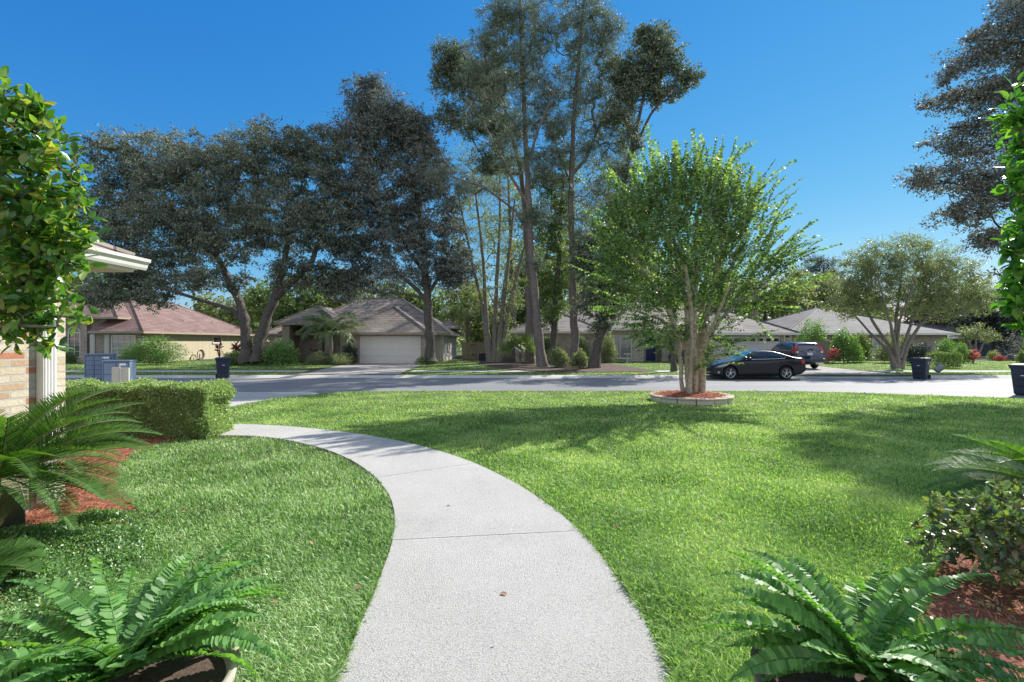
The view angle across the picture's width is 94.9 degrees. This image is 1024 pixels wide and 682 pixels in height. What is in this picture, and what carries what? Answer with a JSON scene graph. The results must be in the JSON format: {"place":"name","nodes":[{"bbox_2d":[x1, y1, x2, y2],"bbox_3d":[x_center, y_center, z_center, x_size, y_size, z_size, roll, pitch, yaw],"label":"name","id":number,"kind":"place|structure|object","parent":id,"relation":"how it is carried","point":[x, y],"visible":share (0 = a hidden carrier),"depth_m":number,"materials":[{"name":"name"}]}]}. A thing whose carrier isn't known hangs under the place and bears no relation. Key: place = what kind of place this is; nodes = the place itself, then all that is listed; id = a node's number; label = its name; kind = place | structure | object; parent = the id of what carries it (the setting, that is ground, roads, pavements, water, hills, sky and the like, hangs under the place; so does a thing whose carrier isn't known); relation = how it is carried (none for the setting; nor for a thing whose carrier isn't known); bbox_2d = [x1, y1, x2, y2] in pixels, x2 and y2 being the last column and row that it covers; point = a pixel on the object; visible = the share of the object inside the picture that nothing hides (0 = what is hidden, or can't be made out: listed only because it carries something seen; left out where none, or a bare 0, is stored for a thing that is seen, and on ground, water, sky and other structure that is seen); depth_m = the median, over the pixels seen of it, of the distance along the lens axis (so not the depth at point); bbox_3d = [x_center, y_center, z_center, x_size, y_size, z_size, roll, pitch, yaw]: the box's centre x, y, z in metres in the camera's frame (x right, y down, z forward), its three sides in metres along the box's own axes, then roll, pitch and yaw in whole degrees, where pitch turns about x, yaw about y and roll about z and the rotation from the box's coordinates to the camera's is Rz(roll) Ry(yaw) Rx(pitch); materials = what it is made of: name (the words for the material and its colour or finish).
{"place":"outdoors","nodes":[
{"label":"outdoors","id":0,"kind":"place"},
{"bbox_2d":[0,434,254,652],"bbox_3d":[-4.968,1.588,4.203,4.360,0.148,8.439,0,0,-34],"label":"mulch","id":1,"kind":"object","parent":0,"point":[81,492],"visible":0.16,"depth_m":4.75,"materials":[{"name":"wood"}]},
{"bbox_2d":[0,534,48,582],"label":"sago palm","id":2,"kind":"object","parent":1,"relation":"on","point":[17,554],"visible":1,"depth_m":3.12,"materials":[{"name":"green plant"}]},
{"bbox_2d":[0,65,111,360],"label":"camellia tree","id":3,"kind":"object","parent":1,"relation":"on","point":[54,242],"visible":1,"depth_m":2.91,"materials":[{"name":"green plant"}]},
{"bbox_2d":[0,230,150,512],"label":"brick house","id":4,"kind":"structure","parent":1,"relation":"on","point":[29,374],"depth_m":4.50,"materials":[{"name":"beige brick"}]},
{"bbox_2d":[0,506,155,653],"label":"ground cover","id":5,"kind":"object","parent":1,"relation":"on","point":[58,563],"visible":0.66,"depth_m":3.45,"materials":[{"name":"green plant"}]},
{"bbox_2d":[0,386,162,537],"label":"sago palm","id":6,"kind":"object","parent":1,"relation":"on","point":[25,452],"visible":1,"depth_m":3.78,"materials":[{"name":"green plant"}]},
{"bbox_2d":[65,376,239,438],"bbox_3d":[-6.540,1.253,8.077,3.244,1.309,1.185,0,0,0],"label":"clipped hedge","id":7,"kind":"object","parent":1,"relation":"on","point":[202,407],"visible":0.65,"depth_m":7.77,"materials":[{"name":"green plant"}]},
{"bbox_2d":[65,370,309,371],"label":"sidewalk","id":8,"kind":"structure","parent":0,"point":[207,370],"depth_m":28.16,"materials":[{"name":"concrete"}]},
{"bbox_2d":[76,392,318,432],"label":"driveway","id":9,"kind":"structure","parent":0,"point":[243,397],"depth_m":15.41,"materials":[{"name":"concrete"}]},
{"bbox_2d":[83,353,117,381],"bbox_3d":[-11.541,1.025,13.196,0.660,1.390,0.470,0,0,-28],"label":"cluster mailbox","id":10,"kind":"object","parent":9,"relation":"on","point":[92,365],"visible":0.63,"depth_m":12.98,"materials":[{"name":"blue metal"}]},
{"bbox_2d":[101,360,136,382],"bbox_3d":[-10.187,1.095,12.195,0.620,1.250,0.450,0,0,-20],"label":"cluster mailbox","id":11,"kind":"object","parent":9,"relation":"on","point":[107,365],"visible":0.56,"depth_m":11.99,"materials":[{"name":"blue metal"}]},
{"bbox_2d":[112,366,129,382],"bbox_3d":[-8.824,1.090,10.588,0.383,1.120,0.064,0,0,0],"label":"utility panel","id":12,"kind":"object","parent":9,"relation":"on","point":[119,373],"visible":0.48,"depth_m":10.58,"materials":[{"name":"beige paint"}]},
{"bbox_2d":[112,434,399,681],"bbox_3d":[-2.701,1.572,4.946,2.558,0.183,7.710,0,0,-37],"label":"grass beside walk","id":13,"kind":"structure","parent":0,"point":[313,641],"depth_m":3.82,"materials":[{"name":"green plant"}]},
{"bbox_2d":[108,645,239,681],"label":"flower pot","id":14,"kind":"object","parent":13,"relation":"on","point":[204,668],"visible":0.24,"depth_m":1.77,"materials":[{"name":"beige ceramic"}]},
{"bbox_2d":[0,538,293,681],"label":"sword fern","id":15,"kind":"object","parent":14,"relation":"in","point":[116,636],"visible":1,"depth_m":1.65,"materials":[{"name":"green plant"}]},
{"bbox_2d":[302,363,422,373],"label":"neighbor driveway","id":16,"kind":"structure","parent":0,"point":[375,368],"depth_m":29.75,"materials":[{"name":"concrete"}]},
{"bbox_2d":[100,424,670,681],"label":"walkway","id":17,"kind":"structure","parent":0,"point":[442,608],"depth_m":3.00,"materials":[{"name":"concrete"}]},
{"bbox_2d":[0,0,1023,341],"label":"sky","id":18,"kind":"structure","parent":0,"point":[831,87],"materials":[{"name":"blue"}]},
{"bbox_2d":[65,352,1021,375],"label":"lawn","id":19,"kind":"structure","parent":0,"point":[459,358],"depth_m":29.89,"materials":[{"name":"green plant"}]},
{"bbox_2d":[65,272,159,300],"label":"background tree","id":20,"kind":"object","parent":19,"relation":"on","point":[73,284],"visible":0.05,"depth_m":61.20,"materials":[{"name":"green plant"}]},
{"bbox_2d":[114,335,192,364],"bbox_3d":[-25.831,0.557,34.033,5.577,2.240,2.204,0,0,0],"label":"bush","id":21,"kind":"object","parent":19,"relation":"on","point":[157,355],"visible":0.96,"depth_m":33.74,"materials":[{"name":"green plant"}]},
{"bbox_2d":[65,293,254,362],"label":"brick house","id":22,"kind":"structure","parent":19,"relation":"on","point":[195,332],"depth_m":39.66,"materials":[{"name":"beige"}]},
{"bbox_2d":[68,326,79,357],"bbox_3d":[-35.422,0.020,38.050,1.027,2.557,0.097,0,0,0],"label":"arched window","id":23,"kind":"structure","parent":22,"relation":"in","point":[74,340],"depth_m":38.07,"materials":[{"name":"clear glass"}]},
{"bbox_2d":[111,335,135,355],"bbox_3d":[-30.627,0.275,37.048,1.994,1.650,0.097,0,0,0],"label":"window","id":24,"kind":"structure","parent":22,"relation":"in","point":[117,341],"depth_m":37.08,"materials":[{"name":"grey glass"}]},
{"bbox_2d":[64,112,372,363],"bbox_3d":[-20.388,-7.127,32.935,21.629,17.374,7.467,0,0,0],"label":"oak tree","id":25,"kind":"object","parent":19,"relation":"on","point":[302,215],"visible":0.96,"depth_m":32.15,"materials":[{"name":"green plant"}]},
{"bbox_2d":[185,286,261,341],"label":"background tree","id":26,"kind":"object","parent":19,"relation":"on","point":[211,310],"visible":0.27,"depth_m":59.39,"materials":[{"name":"green plant"}]},
{"bbox_2d":[257,337,301,364],"bbox_3d":[-16.446,0.659,33.205,3.046,2.031,2.023,0,0,-16],"label":"bush","id":27,"kind":"object","parent":19,"relation":"on","point":[284,354],"visible":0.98,"depth_m":32.88,"materials":[{"name":"green plant"}]},
{"bbox_2d":[240,278,334,340],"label":"background tree","id":28,"kind":"object","parent":19,"relation":"on","point":[289,306],"visible":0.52,"depth_m":57.04,"materials":[{"name":"green plant"}]},
{"bbox_2d":[304,349,333,364],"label":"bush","id":29,"kind":"object","parent":19,"relation":"on","point":[318,358],"visible":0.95,"depth_m":33.88,"materials":[{"name":"green plant"}]},
{"bbox_2d":[293,310,368,364],"bbox_3d":[-13.095,-0.290,34.305,4.920,3.900,4.943,0,0,0],"label":"queen palm","id":30,"kind":"object","parent":19,"relation":"on","point":[330,327],"visible":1,"depth_m":33.69,"materials":[{"name":"green plant"}]},
{"bbox_2d":[293,265,378,313],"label":"background tree","id":31,"kind":"object","parent":19,"relation":"on","point":[333,305],"visible":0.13,"depth_m":60.73,"materials":[{"name":"green plant"}]},
{"bbox_2d":[326,352,356,364],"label":"grass clump","id":32,"kind":"object","parent":19,"relation":"on","point":[341,360],"visible":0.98,"depth_m":33.76,"materials":[{"name":"green plant"}]},
{"bbox_2d":[268,298,464,362],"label":"brick house","id":33,"kind":"structure","parent":19,"relation":"on","point":[394,332],"depth_m":37.98,"materials":[{"name":"beige"}]},
{"bbox_2d":[360,336,420,362],"bbox_3d":[-9.345,0.600,36.109,4.689,2.100,0.082,0,0,0],"label":"garage door","id":34,"kind":"structure","parent":33,"relation":"in","point":[373,349],"depth_m":36.07,"materials":[{"name":"paint"}]},
{"bbox_2d":[308,68,480,361],"bbox_3d":[-8.504,-9.173,34.531,12.444,21.421,5.702,0,0,0],"label":"oak tree","id":35,"kind":"object","parent":19,"relation":"on","point":[413,134],"visible":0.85,"depth_m":33.77,"materials":[{"name":"green plant"}]},
{"bbox_2d":[375,279,458,320],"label":"background tree","id":36,"kind":"object","parent":19,"relation":"on","point":[419,303],"visible":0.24,"depth_m":58.92,"materials":[{"name":"green plant"}]},
{"bbox_2d":[437,304,466,325],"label":"fan palm","id":37,"kind":"object","parent":19,"relation":"on","point":[459,315],"visible":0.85,"depth_m":48.61,"materials":[{"name":"green plant"}]},
{"bbox_2d":[454,295,481,357],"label":"fan palm","id":38,"kind":"object","parent":19,"relation":"on","point":[478,318],"visible":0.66,"depth_m":49.82,"materials":[{"name":"green plant"}]},
{"bbox_2d":[437,280,511,341],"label":"background tree","id":39,"kind":"object","parent":19,"relation":"on","point":[476,331],"visible":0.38,"depth_m":56.66,"materials":[{"name":"green plant"}]},
{"bbox_2d":[462,342,514,359],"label":"board fence","id":40,"kind":"object","parent":19,"relation":"on","point":[475,348],"visible":0.43,"depth_m":44.00,"materials":[{"name":"brown wood"}]},
{"bbox_2d":[434,152,562,356],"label":"background tree","id":41,"kind":"object","parent":19,"relation":"on","point":[509,210],"visible":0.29,"depth_m":49.80,"materials":[{"name":"green plant"}]},
{"bbox_2d":[488,239,561,331],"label":"background tree","id":42,"kind":"object","parent":19,"relation":"on","point":[521,315],"visible":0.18,"depth_m":54.75,"materials":[{"name":"green plant"}]},
{"bbox_2d":[543,224,601,307],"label":"background tree","id":43,"kind":"object","parent":19,"relation":"on","point":[566,293],"visible":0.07,"depth_m":55.92,"materials":[{"name":"green plant"}]},
{"bbox_2d":[542,152,652,291],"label":"background tree","id":44,"kind":"object","parent":19,"relation":"on","point":[588,174],"visible":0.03,"depth_m":51.65,"materials":[{"name":"green plant"}]},
{"bbox_2d":[601,331,618,362],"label":"bush","id":45,"kind":"object","parent":19,"relation":"on","point":[608,349],"visible":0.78,"depth_m":36.50,"materials":[{"name":"green plant"}]},
{"bbox_2d":[562,19,708,367],"bbox_3d":[7.847,-9.394,30.278,9.416,22.365,3.666,0,0,0],"label":"broadleaf tree","id":46,"kind":"object","parent":19,"relation":"on","point":[634,79],"visible":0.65,"depth_m":29.86,"materials":[{"name":"green plant"}]},
{"bbox_2d":[510,301,800,361],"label":"brick house","id":47,"kind":"structure","parent":19,"relation":"on","point":[750,326],"depth_m":38.10,"materials":[{"name":"grey"}]},
{"bbox_2d":[609,335,631,358],"bbox_3d":[9.031,0.440,39.249,2.023,1.980,0.097,0,0,0],"label":"window","id":48,"kind":"structure","parent":47,"relation":"in","point":[622,345],"depth_m":39.28,"materials":[{"name":"grey glass"}]},
{"bbox_2d":[717,337,779,359],"bbox_3d":[18.153,0.615,36.085,4.842,2.070,0.130,0,0,0],"label":"garage door","id":49,"kind":"structure","parent":47,"relation":"in","point":[751,345],"depth_m":36.07,"materials":[{"name":"white metal"}]},
{"bbox_2d":[608,222,746,371],"bbox_3d":[9.566,-2.833,27.350,8.331,9.074,3.530,0,0,0],"label":"broadleaf tree","id":50,"kind":"object","parent":19,"relation":"on","point":[673,365],"visible":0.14,"depth_m":27.15,"materials":[{"name":"green plant"}]},
{"bbox_2d":[739,276,825,320],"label":"background tree","id":51,"kind":"object","parent":19,"relation":"on","point":[789,301],"visible":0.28,"depth_m":64.88,"materials":[{"name":"green plant"}]},
{"bbox_2d":[794,317,830,357],"bbox_3d":[25.260,-0.232,39.551,3.361,3.809,2.525,0,0,0],"label":"bush","id":52,"kind":"object","parent":19,"relation":"on","point":[815,334],"visible":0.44,"depth_m":39.20,"materials":[{"name":"green plant"}]},
{"bbox_2d":[772,265,866,313],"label":"background tree","id":53,"kind":"object","parent":19,"relation":"on","point":[797,273],"visible":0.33,"depth_m":69.03,"materials":[{"name":"green plant"}]},
{"bbox_2d":[827,326,865,362],"bbox_3d":[26.245,0.220,37.027,2.697,2.907,2.207,0,0,0],"label":"bush","id":54,"kind":"object","parent":19,"relation":"on","point":[844,345],"visible":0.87,"depth_m":36.67,"materials":[{"name":"green plant"}]},
{"bbox_2d":[852,330,873,361],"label":"bush","id":55,"kind":"object","parent":19,"relation":"on","point":[866,345],"visible":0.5,"depth_m":38.17,"materials":[{"name":"green plant"}]},
{"bbox_2d":[872,331,913,361],"bbox_3d":[30.119,0.372,36.960,2.987,2.603,2.242,0,0,0],"label":"bush","id":56,"kind":"object","parent":19,"relation":"on","point":[882,355],"visible":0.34,"depth_m":36.86,"materials":[{"name":"green plant"}]},
{"bbox_2d":[810,228,1001,368],"bbox_3d":[24.384,-2.696,28.804,10.985,8.768,4.077,0,0,0],"label":"crape myrtle","id":57,"kind":"object","parent":19,"relation":"on","point":[857,289],"visible":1,"depth_m":28.48,"materials":[{"name":"green plant"}]},
{"bbox_2d":[906,341,932,363],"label":"bush","id":58,"kind":"object","parent":19,"relation":"on","point":[913,351],"visible":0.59,"depth_m":33.27,"materials":[{"name":"green plant"}]},
{"bbox_2d":[924,351,962,367],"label":"clipped hedge","id":59,"kind":"object","parent":19,"relation":"on","point":[943,355],"visible":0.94,"depth_m":30.15,"materials":[{"name":"green plant"}]},
{"bbox_2d":[901,285,987,326],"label":"background tree","id":60,"kind":"object","parent":19,"relation":"on","point":[935,319],"visible":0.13,"depth_m":59.33,"materials":[{"name":"green plant"}]},
{"bbox_2d":[932,337,963,362],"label":"bush","id":61,"kind":"object","parent":19,"relation":"on","point":[946,345],"visible":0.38,"depth_m":35.92,"materials":[{"name":"green plant"}]},
{"bbox_2d":[953,340,974,362],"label":"bush","id":62,"kind":"object","parent":19,"relation":"on","point":[963,351],"visible":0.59,"depth_m":36.29,"materials":[{"name":"green plant"}]},
{"bbox_2d":[914,321,1018,355],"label":"shaded house","id":63,"kind":"structure","parent":19,"relation":"on","point":[985,350],"depth_m":56.00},
{"bbox_2d":[948,321,1003,358],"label":"crape myrtle","id":64,"kind":"object","parent":19,"relation":"on","point":[972,331],"visible":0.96,"depth_m":45.88,"materials":[{"name":"green plant"}]},
{"bbox_2d":[942,295,1022,353],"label":"background tree","id":65,"kind":"object","parent":19,"relation":"on","point":[996,320],"visible":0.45,"depth_m":51.33,"materials":[{"name":"green plant"}]},
{"bbox_2d":[996,330,1023,356],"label":"bush","id":66,"kind":"object","parent":19,"relation":"on","point":[1018,347],"visible":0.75,"depth_m":46.21,"materials":[{"name":"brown plant"}]},
{"bbox_2d":[65,378,1023,398],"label":"road","id":67,"kind":"structure","parent":0,"point":[991,387],"depth_m":20.46,"materials":[{"name":"grey asphalt"}]},
{"bbox_2d":[215,357,231,377],"bbox_3d":[-14.711,1.308,23.921,0.697,1.065,0.906,0,0,-35],"label":"wheeled bin","id":68,"kind":"object","parent":67,"relation":"on","point":[222,366],"visible":0.99,"depth_m":23.64,"materials":[{"name":"blue plastic"}]},
{"bbox_2d":[65,375,1011,377],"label":"kerb","id":69,"kind":"structure","parent":67,"relation":"on","point":[482,376],"depth_m":24.30,"materials":[{"name":"concrete"}]},
{"bbox_2d":[706,349,805,379],"bbox_3d":[12.096,1.107,23.850,4.637,1.477,2.130,0,0,0],"label":"parked sedan","id":70,"kind":"object","parent":67,"relation":"on","point":[768,363],"visible":0.94,"depth_m":22.98,"materials":[{"name":"black paint"}]},
{"bbox_2d":[909,357,931,378],"bbox_3d":[20.360,1.302,23.415,0.914,1.075,0.703,0,0,-35],"label":"wheeled bin","id":71,"kind":"object","parent":67,"relation":"on","point":[920,366],"visible":1,"depth_m":23.20,"materials":[{"name":"blue plastic"}]},
{"bbox_2d":[1008,363,1023,394],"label":"wheeled bin","id":72,"kind":"object","parent":67,"relation":"on","point":[1017,372],"visible":1,"depth_m":16.24,"materials":[{"name":"blue plastic"}]},
{"bbox_2d":[411,370,678,371],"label":"sidewalk","id":73,"kind":"structure","parent":0,"point":[497,371],"depth_m":27.40,"materials":[{"name":"concrete"}]},
{"bbox_2d":[478,360,656,372],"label":"lawn","id":74,"kind":"structure","parent":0,"point":[522,366],"depth_m":29.48,"materials":[{"name":"green plant"}]},
{"bbox_2d":[424,34,535,363],"bbox_3d":[-2.383,-10.575,35.119,8.471,24.395,4.405,0,0,0],"label":"pine tree","id":75,"kind":"object","parent":74,"relation":"on","point":[448,66],"visible":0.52,"depth_m":34.65,"materials":[{"name":"green plant"}]},
{"bbox_2d":[441,139,524,362],"bbox_3d":[-2.002,-7.012,35.947,7.390,17.176,4.104,0,0,0],"label":"multi stem tree","id":76,"kind":"object","parent":74,"relation":"on","point":[498,334],"visible":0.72,"depth_m":35.86,"materials":[{"name":"green plant"}]},
{"bbox_2d":[421,0,572,366],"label":"pine tree","id":77,"kind":"object","parent":74,"relation":"on","point":[503,19],"visible":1,"depth_m":31.03,"materials":[{"name":"green plant"}]},
{"bbox_2d":[494,329,545,363],"bbox_3d":[0.584,0.316,34.067,3.905,2.684,3.837,0,0,0],"label":"palmetto","id":78,"kind":"object","parent":74,"relation":"on","point":[521,343],"visible":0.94,"depth_m":33.71,"materials":[{"name":"green plant"}]},
{"bbox_2d":[520,155,587,363],"bbox_3d":[3.154,-5.997,34.039,5.122,15.232,3.449,0,0,0],"label":"broadleaf tree","id":79,"kind":"object","parent":74,"relation":"on","point":[553,293],"visible":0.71,"depth_m":33.74,"materials":[{"name":"green plant"}]},
{"bbox_2d":[546,346,570,366],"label":"bush","id":80,"kind":"object","parent":74,"relation":"on","point":[557,356],"visible":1,"depth_m":30.34,"materials":[{"name":"green plant"}]},
{"bbox_2d":[569,347,588,366],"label":"bush","id":81,"kind":"object","parent":74,"relation":"on","point":[579,359],"visible":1,"depth_m":30.22,"materials":[{"name":"green plant"}]},
{"bbox_2d":[532,0,650,362],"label":"pine tree","id":82,"kind":"object","parent":74,"relation":"on","point":[604,31],"visible":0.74,"depth_m":31.78,"materials":[{"name":"green plant"}]},
{"bbox_2d":[228,389,1023,681],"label":"lawn","id":83,"kind":"structure","parent":0,"point":[498,413],"depth_m":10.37,"materials":[{"name":"green plant"}]},
{"bbox_2d":[649,391,733,404],"bbox_3d":[4.917,1.528,12.947,2.181,0.184,2.188,0,0,0],"label":"block ring","id":84,"kind":"object","parent":83,"relation":"on","point":[693,401],"visible":0.61,"depth_m":12.05,"materials":[{"name":"beige concrete"}]},
{"bbox_2d":[649,390,730,400],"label":"tree ring mulch","id":85,"kind":"object","parent":84,"relation":"in","point":[711,395],"visible":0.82,"depth_m":12.66,"materials":[{"name":"wood"}]},
{"bbox_2d":[568,123,841,393],"bbox_3d":[5.406,-2.183,12.892,7.458,7.899,3.326,0,0,-4],"label":"crape myrtle","id":86,"kind":"object","parent":85,"relation":"on","point":[717,197],"visible":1,"depth_m":12.66,"materials":[{"name":"green plant"}]},
{"bbox_2d":[750,627,868,681],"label":"flower pot","id":87,"kind":"object","parent":83,"relation":"on","point":[813,676],"visible":0.06,"depth_m":1.73,"materials":[{"name":"brown ceramic"}]},
{"bbox_2d":[679,546,1023,681],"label":"sword fern","id":88,"kind":"object","parent":87,"relation":"in","point":[872,632],"visible":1,"depth_m":1.64,"materials":[{"name":"green plant"}]},
{"bbox_2d":[792,365,912,377],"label":"driveway","id":89,"kind":"structure","parent":0,"point":[819,370],"depth_m":25.84,"materials":[{"name":"concrete"}]},
{"bbox_2d":[770,341,824,367],"bbox_3d":[18.472,0.803,31.137,2.098,1.737,4.620,0,0,3],"label":"parked suv","id":90,"kind":"object","parent":89,"relation":"on","point":[811,353],"visible":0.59,"depth_m":29.14,"materials":[{"name":"grey paint"}]},
{"bbox_2d":[766,307,963,359],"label":"brick house","id":91,"kind":"structure","parent":0,"point":[929,336],"depth_m":44.83,"materials":[{"name":"grey"}]},
{"bbox_2d":[872,370,1010,371],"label":"sidewalk","id":92,"kind":"structure","parent":0,"point":[947,370],"depth_m":28.16,"materials":[{"name":"concrete"}]},
{"bbox_2d":[919,496,1023,681],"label":"planting bed ground","id":93,"kind":"structure","parent":0,"point":[949,601],"depth_m":2.88,"materials":[{"name":"wood"}]},
{"bbox_2d":[902,475,1023,589],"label":"leathery bush","id":94,"kind":"object","parent":93,"relation":"on","point":[994,525],"visible":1,"depth_m":3.00,"materials":[{"name":"green plant"}]},
{"bbox_2d":[920,434,1023,512],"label":"sago palm","id":95,"kind":"object","parent":93,"relation":"on","point":[1014,460],"visible":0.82,"depth_m":4.47,"materials":[{"name":"green plant"}]},
{"bbox_2d":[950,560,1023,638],"bbox_3d":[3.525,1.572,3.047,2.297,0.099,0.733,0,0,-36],"label":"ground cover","id":96,"kind":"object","parent":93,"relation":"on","point":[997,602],"visible":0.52,"depth_m":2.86,"materials":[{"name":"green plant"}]},
{"bbox_2d":[980,71,1023,347],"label":"camellia tree","id":97,"kind":"object","parent":93,"relation":"on","point":[1012,292],"visible":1,"depth_m":3.00,"materials":[{"name":"green plant"}]},
{"label":"ground","id":98,"kind":"structure","parent":0,"visible":0},
{"bbox_2d":[67,278,1023,351],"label":"distant wood","id":99,"kind":"object","parent":98,"relation":"on","point":[463,338],"visible":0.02,"depth_m":78.49,"materials":[{"name":"green plant"}]},
{"bbox_2d":[798,250,847,294],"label":"pine tree","id":100,"kind":"object","parent":98,"relation":"on","point":[814,268],"visible":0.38,"depth_m":77.48,"materials":[{"name":"green plant"}]},
{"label":"corner lawn","id":101,"kind":"structure","parent":0,"visible":0},
{"bbox_2d":[892,0,1023,260],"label":"oak tree","id":102,"kind":"object","parent":101,"relation":"on","point":[982,95],"visible":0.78,"depth_m":15.65,"materials":[{"name":"green plant"}]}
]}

